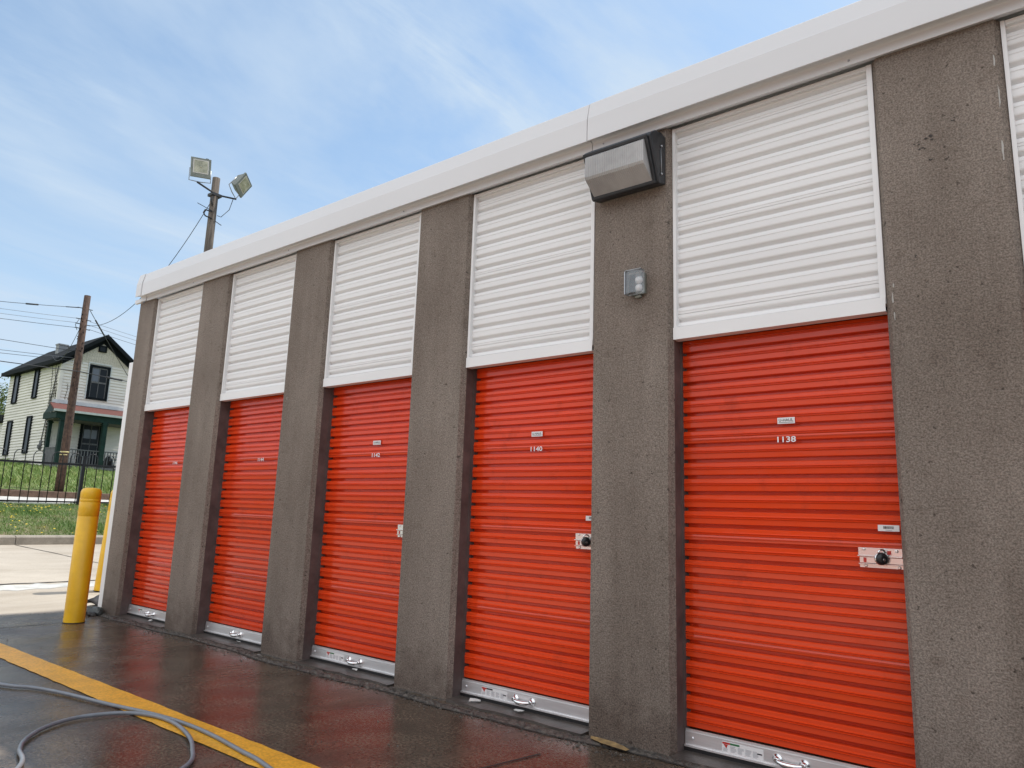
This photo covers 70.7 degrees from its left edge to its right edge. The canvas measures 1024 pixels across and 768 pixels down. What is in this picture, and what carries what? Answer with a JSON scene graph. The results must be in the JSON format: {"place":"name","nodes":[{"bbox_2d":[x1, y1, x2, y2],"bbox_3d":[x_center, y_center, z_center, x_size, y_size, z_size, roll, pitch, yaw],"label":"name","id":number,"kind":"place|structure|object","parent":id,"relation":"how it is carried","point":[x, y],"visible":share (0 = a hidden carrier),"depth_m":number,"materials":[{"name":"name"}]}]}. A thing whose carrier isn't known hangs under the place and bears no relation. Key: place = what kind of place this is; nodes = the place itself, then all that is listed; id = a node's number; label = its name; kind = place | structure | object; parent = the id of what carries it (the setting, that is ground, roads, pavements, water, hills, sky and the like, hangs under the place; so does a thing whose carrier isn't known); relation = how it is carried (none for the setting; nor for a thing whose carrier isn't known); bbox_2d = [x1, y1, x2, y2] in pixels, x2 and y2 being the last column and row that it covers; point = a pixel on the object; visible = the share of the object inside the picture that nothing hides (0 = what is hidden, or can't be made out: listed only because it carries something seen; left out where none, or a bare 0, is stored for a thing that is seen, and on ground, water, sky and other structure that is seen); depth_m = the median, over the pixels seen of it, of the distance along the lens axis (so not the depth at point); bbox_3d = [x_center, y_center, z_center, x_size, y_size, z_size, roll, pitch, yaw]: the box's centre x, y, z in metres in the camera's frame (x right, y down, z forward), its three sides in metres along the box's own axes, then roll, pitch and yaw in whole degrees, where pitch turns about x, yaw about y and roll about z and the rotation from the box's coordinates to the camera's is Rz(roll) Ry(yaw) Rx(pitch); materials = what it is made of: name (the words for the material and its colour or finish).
{"place":"outdoors","nodes":[
{"label":"outdoors","id":0,"kind":"place"},
{"bbox_2d":[0,501,108,534],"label":"grass bank","id":1,"kind":"structure","parent":0,"point":[40,531],"depth_m":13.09,"materials":[{"name":"plant"}]},
{"bbox_2d":[0,503,99,532],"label":"dandelions","id":2,"kind":"object","parent":1,"relation":"on","point":[36,510],"visible":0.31,"depth_m":14.12,"materials":[{"name":"yellow plant"}]},
{"bbox_2d":[0,448,115,504],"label":"iron fence","id":3,"kind":"object","parent":1,"relation":"on","point":[83,464],"visible":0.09,"depth_m":15.89,"materials":[{"name":"black metal"}]},
{"bbox_2d":[0,496,108,503],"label":"sidewalk","id":4,"kind":"structure","parent":0,"point":[29,498],"depth_m":25.27,"materials":[{"name":"concrete"}]},
{"bbox_2d":[0,457,114,493],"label":"lawn","id":5,"kind":"structure","parent":0,"point":[34,489],"depth_m":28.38,"materials":[{"name":"green plant"}]},
{"bbox_2d":[0,377,8,414],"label":"shade tree","id":6,"kind":"object","parent":5,"relation":"on","point":[2,398],"visible":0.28,"depth_m":62.01,"materials":[{"name":"green plant"}]},
{"bbox_2d":[0,334,133,471],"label":"old house","id":7,"kind":"structure","parent":5,"relation":"on","point":[29,414],"depth_m":45.66,"materials":[{"name":"white wood"}]},
{"bbox_2d":[2,420,13,455],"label":"window","id":8,"kind":"structure","parent":7,"relation":"in","point":[9,426],"depth_m":48.08,"materials":[{"name":"glass"}]},
{"bbox_2d":[10,374,20,403],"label":"window","id":9,"kind":"structure","parent":7,"relation":"in","point":[17,378],"depth_m":48.64,"materials":[{"name":"glass"}]},
{"bbox_2d":[21,416,33,453],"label":"window","id":10,"kind":"structure","parent":7,"relation":"in","point":[25,444],"depth_m":45.95,"materials":[{"name":"glass"}]},
{"bbox_2d":[31,369,40,398],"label":"window","id":11,"kind":"structure","parent":7,"relation":"in","point":[34,393],"depth_m":46.43,"materials":[{"name":"glass"}]},
{"bbox_2d":[43,365,68,449],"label":"climbing vine","id":12,"kind":"object","parent":7,"relation":"attached to","point":[49,396],"visible":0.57,"depth_m":44.42,"materials":[{"name":"grey"}]},
{"bbox_2d":[75,424,100,464],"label":"window","id":13,"kind":"structure","parent":7,"relation":"in","point":[89,435],"depth_m":45.12,"materials":[{"name":"glass"}]},
{"bbox_2d":[85,364,110,400],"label":"window","id":14,"kind":"structure","parent":7,"relation":"in","point":[97,386],"depth_m":45.84,"materials":[{"name":"glass"}]},
{"bbox_2d":[98,345,107,352],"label":"window","id":15,"kind":"structure","parent":7,"relation":"in","point":[103,349],"depth_m":46.23,"materials":[{"name":"glass"}]},
{"bbox_2d":[102,456,111,467],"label":"porch junk","id":16,"kind":"object","parent":7,"relation":"on","point":[109,463],"visible":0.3,"depth_m":44.41,"materials":[{"name":"fabric"}]},
{"bbox_2d":[54,295,92,491],"bbox_3d":[-17.320,0.435,28.381,0.337,8.152,0.611,-6,-13,38],"label":"utility pole","id":17,"kind":"object","parent":5,"relation":"on","point":[69,421],"visible":0.96,"depth_m":28.31,"materials":[{"name":"brown wood"}]},
{"bbox_2d":[0,349,71,357],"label":"power line","id":18,"kind":"object","parent":17,"relation":"attached to","point":[35,353],"visible":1,"depth_m":27.64,"materials":[{"name":"black metal"}]},
{"bbox_2d":[1,339,72,350],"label":"power line","id":19,"kind":"object","parent":17,"relation":"attached to","point":[38,345],"visible":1,"depth_m":27.72,"materials":[{"name":"black rubber"}]},
{"bbox_2d":[0,318,74,327],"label":"power line","id":20,"kind":"object","parent":17,"relation":"attached to","point":[34,322],"visible":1,"depth_m":27.56,"materials":[{"name":"black rubber"}]},
{"bbox_2d":[4,353,72,360],"bbox_3d":[-26.639,-2.982,17.278,0.016,0.688,29.561,-6,-13,38],"label":"power line","id":21,"kind":"object","parent":17,"relation":"attached to","point":[35,356],"visible":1,"depth_m":27.63,"materials":[{"name":"black rubber"}]},
{"bbox_2d":[0,301,77,307],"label":"power line","id":22,"kind":"object","parent":17,"relation":"attached to","point":[39,304],"visible":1,"depth_m":27.59,"materials":[{"name":"black rubber"}]},
{"bbox_2d":[0,361,79,371],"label":"power line","id":23,"kind":"object","parent":17,"relation":"attached to","point":[38,366],"visible":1,"depth_m":27.43,"materials":[{"name":"grey metal"}]},
{"bbox_2d":[80,371,126,381],"bbox_3d":[-7.084,2.304,40.880,0.069,0.496,32.242,-6,-13,38],"label":"power line","id":24,"kind":"object","parent":17,"relation":"attached to","point":[106,377],"visible":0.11,"depth_m":29.36,"materials":[{"name":"grey metal"}]},
{"bbox_2d":[90,311,127,375],"bbox_3d":[-17.805,-0.278,33.676,0.121,3.742,9.903,3,-10,-7],"label":"power line","id":25,"kind":"object","parent":17,"relation":"attached to","point":[106,339],"visible":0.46,"depth_m":30.56,"materials":[{"name":"grey metal"}]},
{"bbox_2d":[87,199,212,325],"bbox_3d":[-12.989,-3.701,25.071,11.656,2.299,0.019,-8,-14,44],"label":"power line","id":26,"kind":"object","parent":17,"relation":"attached to","point":[168,265],"visible":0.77,"depth_m":22.73,"materials":[{"name":"black rubber"}]},
{"bbox_2d":[0,544,688,767],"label":"pavement","id":27,"kind":"structure","parent":0,"point":[337,719],"depth_m":4.03,"materials":[{"name":"concrete"}]},
{"bbox_2d":[0,580,93,584],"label":"joint line","id":28,"kind":"object","parent":27,"relation":"on","point":[39,582],"visible":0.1,"depth_m":9.16,"materials":[{"name":"grey concrete"}]},
{"bbox_2d":[0,581,94,590],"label":"pale strip","id":29,"kind":"object","parent":27,"relation":"on","point":[26,587],"visible":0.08,"depth_m":8.94,"materials":[{"name":"white concrete"}]},
{"bbox_2d":[0,535,102,544],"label":"curb","id":30,"kind":"structure","parent":27,"relation":"on","point":[35,539],"depth_m":12.21,"materials":[{"name":"concrete"}]},
{"bbox_2d":[62,488,101,623],"bbox_3d":[-4.111,1.629,6.912,0.189,1.258,0.189,-6,-13,38],"label":"bollard","id":31,"kind":"object","parent":27,"relation":"on","point":[76,601],"visible":1,"depth_m":6.85,"materials":[{"name":"yellow plastic"}]},
{"bbox_2d":[87,612,96,615],"bbox_3d":[-4.207,2.304,7.229,0.091,0.041,0.077,5,-11,-18],"label":"rock","id":32,"kind":"object","parent":27,"relation":"on","point":[91,613],"visible":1,"depth_m":7.21,"materials":[{"name":"stone"}]},
{"bbox_2d":[87,595,98,605],"bbox_3d":[-4.476,2.348,7.853,0.479,0.157,0.282,-6,-13,38],"label":"rag","id":33,"kind":"object","parent":27,"relation":"on","point":[95,599],"visible":0.32,"depth_m":7.75,"materials":[{"name":"fabric"}]},
{"bbox_2d":[86,606,102,615],"bbox_3d":[-4.256,2.299,7.326,0.205,0.085,0.189,4,-11,-13],"label":"rock","id":34,"kind":"object","parent":27,"relation":"on","point":[98,611],"visible":0.77,"depth_m":7.27,"materials":[{"name":"grey stone"}]},
{"bbox_2d":[93,490,112,591],"bbox_3d":[-5.096,1.976,9.158,0.189,1.258,0.189,-4,-13,38],"label":"bollard","id":35,"kind":"object","parent":27,"relation":"on","point":[99,572],"visible":0.27,"depth_m":9.04,"materials":[{"name":"yellow plastic"}]},
{"bbox_2d":[0,682,272,767],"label":"garden hose","id":36,"kind":"object","parent":27,"relation":"on","point":[178,723],"visible":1,"depth_m":3.71,"materials":[{"name":"grey rubber"}]},
{"bbox_2d":[0,643,319,767],"bbox_3d":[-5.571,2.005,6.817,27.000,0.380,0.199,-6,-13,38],"label":"parking line","id":37,"kind":"object","parent":27,"relation":"on","point":[99,690],"visible":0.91,"depth_m":4.02,"materials":[{"name":"paint"}]},
{"bbox_2d":[7,616,674,767],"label":"grit","id":38,"kind":"object","parent":27,"relation":"on","point":[584,744],"visible":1,"depth_m":4.37,"materials":[{"name":"grey gravel"}]},
{"bbox_2d":[99,615,690,767],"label":"crack line","id":39,"kind":"object","parent":27,"relation":"on","point":[435,706],"visible":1,"depth_m":4.14,"materials":[{"name":"grey"}]},
{"bbox_2d":[101,613,712,767],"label":"foundation ledge","id":40,"kind":"object","parent":27,"relation":"on","point":[522,723],"visible":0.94,"depth_m":4.43,"materials":[{"name":"grey concrete"}]},
{"bbox_2d":[591,736,628,750],"bbox_3d":[0.485,1.802,3.624,0.063,0.003,0.262,10,-13,-36],"label":"ochre mortar patch","id":41,"kind":"object","parent":40,"relation":"on","point":[610,743],"visible":1,"depth_m":3.61,"materials":[{"name":"beige concrete"}]},
{"bbox_2d":[469,698,480,701],"bbox_3d":[-0.225,1.902,4.343,0.070,0.014,0.034,3,-10,-4],"label":"litter scrap","id":42,"kind":"object","parent":27,"relation":"on","point":[474,699],"visible":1,"depth_m":4.34,"materials":[{"name":"grey paper"}]},
{"bbox_2d":[481,753,539,767],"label":"joint line","id":43,"kind":"object","parent":27,"relation":"on","point":[511,760],"visible":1,"depth_m":3.36,"materials":[{"name":"grey concrete"}]},
{"bbox_2d":[98,0,1023,767],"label":"storage building","id":44,"kind":"structure","parent":27,"relation":"on","point":[422,430],"depth_m":3.86,"materials":[{"name":"paint"}]},
{"bbox_2d":[127,407,188,622],"bbox_3d":[-3.447,1.244,7.182,1.072,2.156,0.104,-6,-13,38],"label":"roll up door","id":45,"kind":"structure","parent":44,"relation":"in","point":[167,439],"depth_m":7.30,"materials":[{"name":"red metal"}]},
{"bbox_2d":[204,394,283,646],"bbox_3d":[-2.262,1.113,6.250,1.107,2.156,0.105,-6,-13,38],"label":"roll up door","id":46,"kind":"structure","parent":44,"relation":"in","point":[240,558],"depth_m":6.33,"materials":[{"name":"red metal"}]},
{"bbox_2d":[310,378,411,678],"bbox_3d":[-1.075,0.982,5.316,1.061,2.156,0.104,-6,-13,38],"label":"roll up door","id":47,"kind":"structure","parent":44,"relation":"in","point":[357,597],"depth_m":5.35,"materials":[{"name":"red metal"}]},
{"bbox_2d":[460,354,592,725],"bbox_3d":[0.112,0.851,4.383,1.030,2.156,0.105,-6,-13,38],"label":"roll up door","id":48,"kind":"structure","parent":44,"relation":"in","point":[527,606],"depth_m":4.39,"materials":[{"name":"red metal"}]},
{"bbox_2d":[581,534,590,546],"bbox_3d":[0.419,0.886,4.086,0.056,0.071,0.040,4,-10,-9],"label":"round lock","id":49,"kind":"object","parent":48,"relation":"attached to","point":[585,541],"visible":1,"depth_m":4.07,"materials":[{"name":"black metal"}]},
{"bbox_2d":[583,130,664,202],"bbox_3d":[0.633,-1.247,4.108,0.446,0.319,0.212,-6,-13,38],"label":"wall light","id":50,"kind":"object","parent":44,"relation":"attached to","point":[632,165],"visible":1,"depth_m":4.02,"materials":[{"name":"grey metal"}]},
{"bbox_2d":[624,268,645,298],"bbox_3d":[0.685,-0.556,4.006,0.105,0.149,0.082,-6,-13,38],"label":"electrical outlet box","id":51,"kind":"object","parent":44,"relation":"attached to","point":[635,285],"visible":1,"depth_m":4.01,"materials":[{"name":"white metal"}]},
{"bbox_2d":[680,315,915,767],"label":"roll up door","id":52,"kind":"structure","parent":44,"relation":"in","point":[795,637],"depth_m":3.43,"materials":[{"name":"red metal"}]},
{"bbox_2d":[874,549,887,564],"bbox_3d":[1.612,0.755,3.147,0.056,0.071,0.040,4,-10,-9],"label":"round lock","id":53,"kind":"object","parent":52,"relation":"attached to","point":[880,558],"visible":1,"depth_m":3.13,"materials":[{"name":"black metal"}]},
{"bbox_2d":[0,0,859,412],"label":"sky","id":54,"kind":"structure","parent":0,"point":[106,106],"materials":[{"name":"blue"}]},
{"bbox_3d":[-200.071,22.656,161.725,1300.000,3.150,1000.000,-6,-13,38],"label":"ground","id":55,"kind":"structure","parent":0,"visible":0},
{"bbox_2d":[0,489,109,499],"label":"retaining kerb","id":56,"kind":"structure","parent":55,"relation":"on","point":[43,494],"depth_m":26.81,"materials":[{"name":"grey concrete"}]},
{"bbox_2d":[188,156,251,251],"bbox_3d":[-8.802,-1.227,20.575,0.581,10.675,1.997,-6,-13,38],"label":"floodlight pole","id":57,"kind":"object","parent":55,"relation":"on","point":[201,168],"visible":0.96,"depth_m":21.16,"materials":[{"name":"grey wood"}]}
]}

